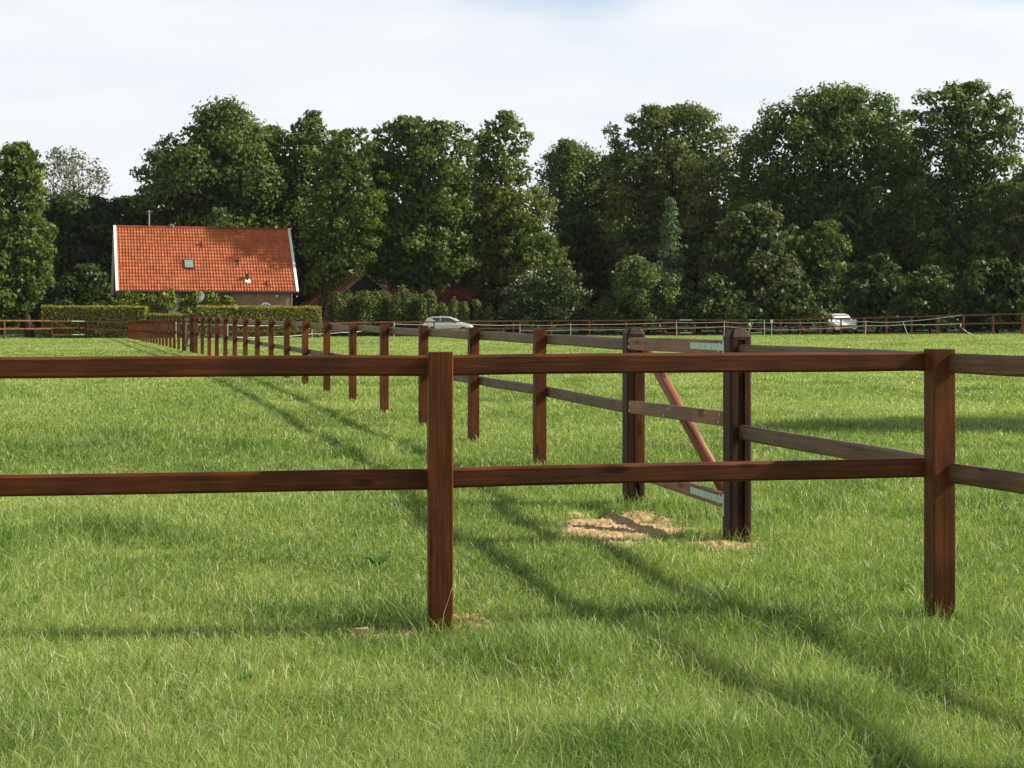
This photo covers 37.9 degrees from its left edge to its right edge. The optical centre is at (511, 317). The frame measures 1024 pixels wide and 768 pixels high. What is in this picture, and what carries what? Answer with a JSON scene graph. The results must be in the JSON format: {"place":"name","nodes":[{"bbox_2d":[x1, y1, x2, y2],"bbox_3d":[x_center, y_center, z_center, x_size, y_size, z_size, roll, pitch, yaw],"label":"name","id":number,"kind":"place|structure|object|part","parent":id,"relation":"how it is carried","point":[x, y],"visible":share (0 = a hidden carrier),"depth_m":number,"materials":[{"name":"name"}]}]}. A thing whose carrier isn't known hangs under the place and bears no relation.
{"place":"outdoors","nodes":[
{"label":"outdoors","id":0,"kind":"place"},
{"bbox_2d":[0,326,1020,335],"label":"forest floor","id":1,"kind":"structure","parent":0,"point":[813,330],"depth_m":132.39,"materials":[{"name":"green plant"}]},
{"bbox_2d":[0,244,54,334],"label":"broadleaf tree","id":2,"kind":"object","parent":1,"relation":"on","point":[37,309],"visible":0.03,"depth_m":124.55,"materials":[{"name":"green plant"}]},
{"bbox_2d":[41,145,114,196],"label":"sparse tree","id":3,"kind":"object","parent":1,"relation":"on","point":[70,173],"visible":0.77,"depth_m":138.38,"materials":[{"name":"green plant"}]},
{"bbox_2d":[42,262,115,307],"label":"shrub","id":4,"kind":"object","parent":1,"relation":"on","point":[90,279],"visible":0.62,"depth_m":123.38,"materials":[{"name":"green plant"}]},
{"bbox_2d":[21,189,141,317],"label":"broadleaf tree","id":5,"kind":"object","parent":1,"relation":"on","point":[84,224],"visible":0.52,"depth_m":132.69,"materials":[{"name":"green plant"}]},
{"bbox_2d":[105,195,167,248],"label":"broadleaf tree","id":6,"kind":"object","parent":1,"relation":"on","point":[126,202],"visible":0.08,"depth_m":139.65,"materials":[{"name":"green plant"}]},
{"bbox_2d":[125,94,303,284],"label":"oak tree","id":7,"kind":"object","parent":1,"relation":"on","point":[218,159],"visible":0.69,"depth_m":133.03,"materials":[{"name":"green plant"}]},
{"bbox_2d":[202,207,234,226],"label":"shrub","id":8,"kind":"object","parent":1,"relation":"on","point":[213,221],"visible":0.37,"depth_m":126.80,"materials":[{"name":"green plant"}]},
{"bbox_2d":[264,121,301,294],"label":"broadleaf tree","id":9,"kind":"object","parent":1,"relation":"on","point":[269,127],"visible":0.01,"depth_m":139.74,"materials":[{"name":"green plant"}]},
{"bbox_2d":[293,256,305,305],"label":"broadleaf tree","id":10,"kind":"object","parent":1,"relation":"on","point":[296,302],"visible":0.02,"depth_m":142.27,"materials":[{"name":"green plant"}]},
{"bbox_2d":[262,109,354,300],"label":"oak tree","id":11,"kind":"object","parent":1,"relation":"on","point":[306,138],"visible":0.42,"depth_m":135.12,"materials":[{"name":"green plant"}]},
{"bbox_2d":[293,218,374,305],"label":"broadleaf tree","id":12,"kind":"object","parent":1,"relation":"on","point":[294,297],"depth_m":142.53,"materials":[{"name":"green plant"}]},
{"bbox_2d":[325,289,351,335],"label":"columnar shrub","id":13,"kind":"object","parent":1,"relation":"on","point":[337,301],"visible":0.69,"depth_m":118.85,"materials":[{"name":"green plant"}]},
{"bbox_2d":[314,129,367,285],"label":"broadleaf tree","id":14,"kind":"object","parent":1,"relation":"on","point":[347,207],"visible":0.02,"depth_m":138.80,"materials":[{"name":"green plant"}]},
{"bbox_2d":[293,126,393,334],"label":"broadleaf tree","id":15,"kind":"object","parent":1,"relation":"on","point":[351,166],"visible":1,"depth_m":119.04,"materials":[{"name":"green plant"}]},
{"bbox_2d":[299,272,393,334],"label":"barn","id":16,"kind":"structure","parent":1,"relation":"on","point":[365,282],"depth_m":125.23,"materials":[{"name":"red tile"}]},
{"bbox_2d":[338,289,358,335],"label":"columnar shrub","id":17,"kind":"object","parent":1,"relation":"on","point":[350,308],"visible":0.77,"depth_m":119.26,"materials":[{"name":"green plant"}]},
{"bbox_2d":[352,289,360,335],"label":"columnar shrub","id":18,"kind":"object","parent":1,"relation":"on","point":[356,293],"visible":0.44,"depth_m":119.88,"materials":[{"name":"green plant"}]},
{"bbox_2d":[351,286,378,335],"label":"columnar shrub","id":19,"kind":"object","parent":1,"relation":"on","point":[364,310],"visible":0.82,"depth_m":118.78,"materials":[{"name":"green plant"}]},
{"bbox_2d":[345,127,396,283],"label":"broadleaf tree","id":20,"kind":"object","parent":1,"relation":"on","point":[375,131],"visible":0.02,"depth_m":137.65,"materials":[{"name":"green plant"}]},
{"bbox_2d":[366,289,388,335],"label":"columnar shrub","id":21,"kind":"object","parent":1,"relation":"on","point":[378,314],"visible":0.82,"depth_m":119.35,"materials":[{"name":"green plant"}]},
{"bbox_2d":[379,290,392,335],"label":"columnar shrub","id":22,"kind":"object","parent":1,"relation":"on","point":[384,294],"visible":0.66,"depth_m":119.76,"materials":[{"name":"green plant"}]},
{"bbox_2d":[386,292,404,335],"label":"columnar shrub","id":23,"kind":"object","parent":1,"relation":"on","point":[394,309],"visible":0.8,"depth_m":118.97,"materials":[{"name":"green plant"}]},
{"bbox_2d":[398,284,413,335],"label":"columnar shrub","id":24,"kind":"object","parent":1,"relation":"on","point":[404,294],"visible":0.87,"depth_m":119.38,"materials":[{"name":"green plant"}]},
{"bbox_2d":[409,290,417,327],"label":"columnar shrub","id":25,"kind":"object","parent":1,"relation":"on","point":[414,307],"visible":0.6,"depth_m":119.84,"materials":[{"name":"green plant"}]},
{"bbox_2d":[352,114,484,297],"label":"broadleaf tree","id":26,"kind":"object","parent":1,"relation":"on","point":[413,234],"visible":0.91,"depth_m":122.67,"materials":[{"name":"green plant"}]},
{"bbox_2d":[416,293,427,326],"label":"columnar shrub","id":27,"kind":"object","parent":1,"relation":"on","point":[422,307],"visible":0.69,"depth_m":119.01,"materials":[{"name":"green plant"}]},
{"bbox_2d":[424,287,438,317],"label":"columnar shrub","id":28,"kind":"object","parent":1,"relation":"on","point":[432,306],"visible":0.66,"depth_m":119.40,"materials":[{"name":"green plant"}]},
{"bbox_2d":[381,284,490,323],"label":"barn","id":29,"kind":"structure","parent":1,"relation":"on","point":[460,293],"depth_m":133.66,"materials":[{"name":"brown tile"}]},
{"bbox_2d":[435,301,448,316],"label":"columnar shrub","id":30,"kind":"object","parent":1,"relation":"on","point":[442,310],"visible":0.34,"depth_m":119.86,"materials":[{"name":"green plant"}]},
{"bbox_2d":[422,316,472,330],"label":"parked car","id":31,"kind":"object","parent":1,"relation":"on","point":[438,325],"visible":0.45,"depth_m":115.76,"materials":[{"name":"silver metal"}]},
{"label":"side window","id":32,"kind":"part","parent":31,"relation":"part of","materials":[{"name":"black glass"}]},
{"bbox_2d":[446,296,459,318],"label":"columnar shrub","id":33,"kind":"object","parent":1,"relation":"on","point":[453,309],"visible":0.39,"depth_m":119.01,"materials":[{"name":"green plant"}]},
{"bbox_2d":[458,301,470,323],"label":"columnar shrub","id":34,"kind":"object","parent":1,"relation":"on","point":[464,313],"visible":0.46,"depth_m":119.40,"materials":[{"name":"green plant"}]},
{"bbox_2d":[446,127,490,323],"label":"broadleaf tree","id":35,"kind":"object","parent":1,"relation":"on","point":[468,130],"visible":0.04,"depth_m":135.72,"materials":[{"name":"green plant"}]},
{"bbox_2d":[424,181,523,234],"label":"broadleaf tree","id":36,"kind":"object","parent":1,"relation":"on","point":[477,197],"depth_m":155.05,"materials":[{"name":"green plant"}]},
{"bbox_2d":[447,245,504,326],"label":"broadleaf tree","id":37,"kind":"object","parent":1,"relation":"on","point":[481,279],"depth_m":139.28,"materials":[{"name":"green plant"}]},
{"bbox_2d":[471,299,483,330],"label":"columnar shrub","id":38,"kind":"object","parent":1,"relation":"on","point":[477,313],"visible":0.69,"depth_m":119.91,"materials":[{"name":"green plant"}]},
{"bbox_2d":[481,303,498,331],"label":"columnar shrub","id":39,"kind":"object","parent":1,"relation":"on","point":[489,314],"visible":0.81,"depth_m":118.94,"materials":[{"name":"green plant"}]},
{"bbox_2d":[477,252,535,332],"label":"broadleaf tree","id":40,"kind":"object","parent":1,"relation":"on","point":[482,293],"visible":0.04,"depth_m":130.82,"materials":[{"name":"green plant"}]},
{"bbox_2d":[452,109,562,332],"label":"maple tree","id":41,"kind":"object","parent":1,"relation":"on","point":[503,208],"visible":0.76,"depth_m":126.06,"materials":[{"name":"green plant"}]},
{"bbox_2d":[6,266,1019,331],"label":"undergrowth","id":42,"kind":"object","parent":1,"relation":"on","point":[866,327],"depth_m":155.18,"materials":[{"name":"green plant"}]},
{"bbox_2d":[496,231,589,330],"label":"maple tree","id":43,"kind":"object","parent":1,"relation":"on","point":[549,256],"visible":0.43,"depth_m":123.39,"materials":[{"name":"green plant"}]},
{"bbox_2d":[496,266,593,333],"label":"flowering shrub","id":44,"kind":"object","parent":1,"relation":"on","point":[550,280],"visible":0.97,"depth_m":118.77,"materials":[{"name":"green plant"}]},
{"bbox_2d":[534,137,625,331],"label":"birch tree","id":45,"kind":"object","parent":1,"relation":"on","point":[570,169],"visible":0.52,"depth_m":140.60,"materials":[{"name":"green plant"}]},
{"bbox_2d":[553,214,615,332],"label":"broadleaf tree","id":46,"kind":"object","parent":1,"relation":"on","point":[586,230],"visible":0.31,"depth_m":136.75,"materials":[{"name":"green plant"}]},
{"bbox_2d":[580,295,634,334],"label":"shrub","id":47,"kind":"object","parent":1,"relation":"on","point":[604,307],"visible":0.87,"depth_m":117.35,"materials":[{"name":"green plant"}]},
{"bbox_2d":[579,154,638,331],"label":"broadleaf tree","id":48,"kind":"object","parent":1,"relation":"on","point":[603,196],"visible":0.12,"depth_m":139.94,"materials":[{"name":"green plant"}]},
{"bbox_2d":[586,227,681,329],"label":"broadleaf tree","id":49,"kind":"object","parent":1,"relation":"on","point":[606,258],"visible":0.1,"depth_m":135.54,"materials":[{"name":"green plant"}]},
{"bbox_2d":[601,253,695,334],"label":"weeping shrub","id":50,"kind":"object","parent":1,"relation":"on","point":[643,304],"visible":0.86,"depth_m":117.47,"materials":[{"name":"green plant"}]},
{"bbox_2d":[652,197,689,334],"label":"conifer tree","id":51,"kind":"object","parent":1,"relation":"on","point":[665,258],"visible":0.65,"depth_m":120.78,"materials":[{"name":"green plant"}]},
{"bbox_2d":[595,100,748,331],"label":"broadleaf tree","id":52,"kind":"object","parent":1,"relation":"on","point":[684,163],"visible":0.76,"depth_m":132.04,"materials":[{"name":"green plant"}]},
{"bbox_2d":[667,211,731,331],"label":"broadleaf tree","id":53,"kind":"object","parent":1,"relation":"on","point":[694,279],"visible":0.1,"depth_m":134.77,"materials":[{"name":"green plant"}]},
{"bbox_2d":[673,272,750,334],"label":"shrub","id":54,"kind":"object","parent":1,"relation":"on","point":[719,297],"visible":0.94,"depth_m":116.18,"materials":[{"name":"green plant"}]},
{"bbox_2d":[721,160,762,331],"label":"broadleaf tree","id":55,"kind":"object","parent":1,"relation":"on","point":[722,193],"depth_m":138.72,"materials":[{"name":"green plant"}]},
{"bbox_2d":[694,201,813,331],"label":"chestnut tree","id":56,"kind":"object","parent":1,"relation":"on","point":[735,243],"visible":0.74,"depth_m":118.75,"materials":[{"name":"green plant"}]},
{"bbox_2d":[746,200,781,329],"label":"oak tree","id":57,"kind":"object","parent":1,"relation":"on","point":[779,204],"visible":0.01,"depth_m":157.67,"materials":[{"name":"green plant"}]},
{"bbox_2d":[746,278,832,333],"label":"shrub","id":58,"kind":"object","parent":1,"relation":"on","point":[786,299],"visible":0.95,"depth_m":113.11,"materials":[{"name":"green plant"}]},
{"bbox_2d":[770,179,822,328],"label":"broadleaf tree","id":59,"kind":"object","parent":1,"relation":"on","point":[791,207],"depth_m":160.12,"materials":[{"name":"green plant"}]},
{"bbox_2d":[768,240,845,331],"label":"broadleaf tree","id":60,"kind":"object","parent":1,"relation":"on","point":[812,288],"visible":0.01,"depth_m":133.18,"materials":[{"name":"green plant"}]},
{"bbox_2d":[796,219,853,332],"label":"broadleaf tree","id":61,"kind":"object","parent":1,"relation":"on","point":[817,238],"visible":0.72,"depth_m":120.22,"materials":[{"name":"green plant"}]},
{"bbox_2d":[720,80,941,331],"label":"broadleaf tree","id":62,"kind":"object","parent":1,"relation":"on","point":[830,127],"visible":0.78,"depth_m":127.02,"materials":[{"name":"green plant"}]},
{"bbox_2d":[822,314,856,333],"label":"parked car","id":63,"kind":"object","parent":1,"relation":"on","point":[845,322],"visible":0.73,"depth_m":111.88,"materials":[{"name":"white paint"}]},
{"bbox_2d":[828,252,915,332],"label":"bush","id":64,"kind":"object","parent":1,"relation":"on","point":[875,283],"visible":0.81,"depth_m":115.96,"materials":[{"name":"green plant"}]},
{"bbox_2d":[842,222,916,331],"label":"broadleaf tree","id":65,"kind":"object","parent":1,"relation":"on","point":[883,328],"visible":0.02,"depth_m":131.82,"materials":[{"name":"green plant"}]},
{"bbox_2d":[879,112,936,330],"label":"broadleaf tree","id":66,"kind":"object","parent":1,"relation":"on","point":[927,159],"visible":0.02,"depth_m":134.90,"materials":[{"name":"green plant"}]},
{"bbox_2d":[885,264,960,333],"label":"shrub","id":67,"kind":"object","parent":1,"relation":"on","point":[918,299],"visible":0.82,"depth_m":111.27,"materials":[{"name":"green plant"}]},
{"bbox_2d":[898,213,988,330],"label":"broadleaf tree","id":68,"kind":"object","parent":1,"relation":"on","point":[905,267],"visible":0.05,"depth_m":130.74,"materials":[{"name":"green plant"}]},
{"bbox_2d":[897,78,1023,331],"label":"broadleaf tree","id":69,"kind":"object","parent":1,"relation":"on","point":[966,144],"visible":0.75,"depth_m":125.73,"materials":[{"name":"green plant"}]},
{"bbox_2d":[939,257,1023,332],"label":"bush","id":70,"kind":"object","parent":1,"relation":"on","point":[992,286],"visible":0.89,"depth_m":106.92,"materials":[{"name":"green plant"}]},
{"bbox_2d":[961,179,1023,238],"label":"broadleaf tree","id":71,"kind":"object","parent":1,"relation":"on","point":[1005,183],"visible":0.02,"depth_m":154.57,"materials":[{"name":"green plant"}]},
{"bbox_2d":[995,164,1023,266],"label":"broadleaf tree","id":72,"kind":"object","parent":1,"relation":"on","point":[1011,199],"visible":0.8,"depth_m":124.16,"materials":[{"name":"green plant"}]},
{"bbox_2d":[0,322,1023,767],"bbox_3d":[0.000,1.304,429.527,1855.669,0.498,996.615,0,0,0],"label":"field","id":73,"kind":"structure","parent":0,"point":[292,582],"depth_m":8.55,"materials":[{"name":"green plant"}]},
{"bbox_2d":[0,140,59,337],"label":"broadleaf tree","id":74,"kind":"object","parent":73,"relation":"on","point":[16,262],"visible":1,"depth_m":112.27,"materials":[{"name":"green plant"}]},
{"bbox_2d":[0,320,126,338],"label":"wooden fence","id":75,"kind":"object","parent":73,"relation":"on","point":[50,329],"visible":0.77,"depth_m":108.09,"materials":[{"name":"brown wood"}]},
{"bbox_2d":[52,321,84,335],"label":"wooden gate","id":76,"kind":"structure","parent":75,"relation":"attached to","point":[71,328],"depth_m":108.91,"materials":[{"name":"wood"}]},
{"bbox_2d":[40,304,147,337],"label":"clipped hedge","id":77,"kind":"object","parent":73,"relation":"on","point":[112,313],"visible":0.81,"depth_m":109.77,"materials":[{"name":"green plant"}]},
{"bbox_2d":[127,315,185,350],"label":"wooden fence","id":78,"kind":"object","parent":73,"relation":"on","point":[141,330],"visible":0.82,"depth_m":72.25,"materials":[{"name":"brown wood"}]},
{"bbox_2d":[145,312,195,337],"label":"clipped hedge","id":79,"kind":"object","parent":73,"relation":"on","point":[163,316],"visible":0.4,"depth_m":109.98,"materials":[{"name":"green plant"}]},
{"bbox_2d":[184,318,189,346],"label":"wooden gate","id":80,"kind":"structure","parent":73,"relation":"on","point":[187,333],"depth_m":56.66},
{"bbox_2d":[111,210,298,315],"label":"farmhouse","id":81,"kind":"object","parent":73,"relation":"on","point":[243,266],"visible":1,"depth_m":115.81,"materials":[{"name":"orange tile"}]},
{"bbox_2d":[113,286,235,314],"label":"climbing vine","id":82,"kind":"object","parent":81,"relation":"attached to","point":[164,300],"visible":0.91,"depth_m":112.91,"materials":[{"name":"green plant"}]},
{"bbox_2d":[168,298,180,315],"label":"french window","id":83,"kind":"structure","parent":81,"relation":"in","point":[170,311],"depth_m":113.59,"materials":[{"name":"white paint"}]},
{"bbox_2d":[183,259,193,268],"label":"roof window","id":84,"kind":"structure","parent":81,"relation":"in","point":[188,263],"depth_m":115.09,"materials":[{"name":"white glass"}]},
{"bbox_2d":[195,305,322,337],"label":"clipped hedge","id":85,"kind":"object","parent":73,"relation":"on","point":[297,313],"visible":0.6,"depth_m":110.37,"materials":[{"name":"green plant"}]},
{"bbox_2d":[180,323,361,337],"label":"electric fence","id":86,"kind":"object","parent":73,"relation":"on","point":[276,336],"visible":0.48,"depth_m":105.46,"materials":[{"name":"white plastic"}]},
{"bbox_2d":[333,625,470,641],"bbox_3d":[-0.500,1.441,6.800,0.675,0.067,0.300,0,0,0],"label":"soil patch","id":87,"kind":"object","parent":73,"relation":"on","point":[358,629],"visible":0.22,"depth_m":6.77,"materials":[{"name":"brown soil"}]},
{"bbox_2d":[190,315,644,505],"bbox_3d":[-5.240,0.860,32.992,0.335,1.900,44.372,0,0,-17],"label":"wooden fence","id":88,"kind":"object","parent":73,"relation":"on","point":[540,390],"visible":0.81,"depth_m":16.98,"materials":[{"name":"brown wood"}]},
{"bbox_2d":[220,319,663,337],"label":"wooden fence","id":89,"kind":"object","parent":73,"relation":"on","point":[434,322],"visible":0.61,"depth_m":114.07,"materials":[{"name":"brown wood"}]},
{"bbox_2d":[664,319,691,333],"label":"wooden gate","id":90,"kind":"structure","parent":89,"relation":"attached to","point":[688,332],"depth_m":114.27,"materials":[{"name":"wood"}]},
{"bbox_2d":[424,613,501,632],"bbox_3d":[-0.250,1.442,7.050,0.500,0.065,0.425,0,0,0],"label":"soil patch","id":91,"kind":"object","parent":73,"relation":"on","point":[466,614],"visible":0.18,"depth_m":7.03,"materials":[{"name":"brown soil"}]},
{"bbox_2d":[17,390,912,688],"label":"weeds","id":92,"kind":"object","parent":73,"relation":"on","point":[373,560],"visible":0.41,"depth_m":7.84,"materials":[{"name":"green plant"}]},
{"bbox_2d":[9,400,1011,750],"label":"seed stalks","id":93,"kind":"object","parent":73,"relation":"on","point":[375,614],"visible":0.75,"depth_m":7.57,"materials":[{"name":"plant"}]},
{"bbox_2d":[0,329,1023,634],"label":"wooden fence","id":94,"kind":"object","parent":73,"relation":"on","point":[740,359],"visible":0.95,"depth_m":6.94,"materials":[{"name":"brown wood"}]},
{"bbox_2d":[628,337,723,515],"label":"wooden gate","id":95,"kind":"structure","parent":94,"relation":"attached to","point":[640,408],"depth_m":10.61,"materials":[{"name":"brown wood"}]},
{"bbox_2d":[533,509,712,547],"bbox_3d":[0.760,1.457,10.300,1.250,0.086,2.000,0,0,0],"label":"soil patch","id":96,"kind":"object","parent":73,"relation":"on","point":[618,529],"visible":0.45,"depth_m":10.34,"materials":[{"name":"beige soil"}]},
{"bbox_2d":[403,315,970,334],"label":"electric fence","id":97,"kind":"object","parent":73,"relation":"on","point":[676,322],"visible":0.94,"depth_m":109.79,"materials":[{"name":"white plastic"}]},
{"bbox_2d":[692,319,727,335],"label":"wooden fence","id":98,"kind":"object","parent":73,"relation":"on","point":[694,327],"visible":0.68,"depth_m":114.03,"materials":[{"name":"brown wood"}]},
{"bbox_2d":[681,538,762,550],"bbox_3d":[1.360,1.446,9.500,0.650,0.067,0.550,0,0,0],"label":"soil patch","id":99,"kind":"object","parent":73,"relation":"on","point":[719,543],"visible":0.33,"depth_m":9.46,"materials":[{"name":"beige soil"}]},
{"bbox_2d":[762,313,1023,334],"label":"wooden fence","id":100,"kind":"object","parent":73,"relation":"on","point":[937,316],"visible":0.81,"depth_m":104.03,"materials":[{"name":"brown wood"}]},
{"bbox_2d":[728,319,762,333],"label":"wooden gate","id":101,"kind":"structure","parent":100,"relation":"attached to","point":[758,332],"depth_m":113.26,"materials":[{"name":"wood"}]},
{"bbox_2d":[0,0,1023,299],"label":"sky","id":102,"kind":"structure","parent":0,"point":[104,79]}
]}

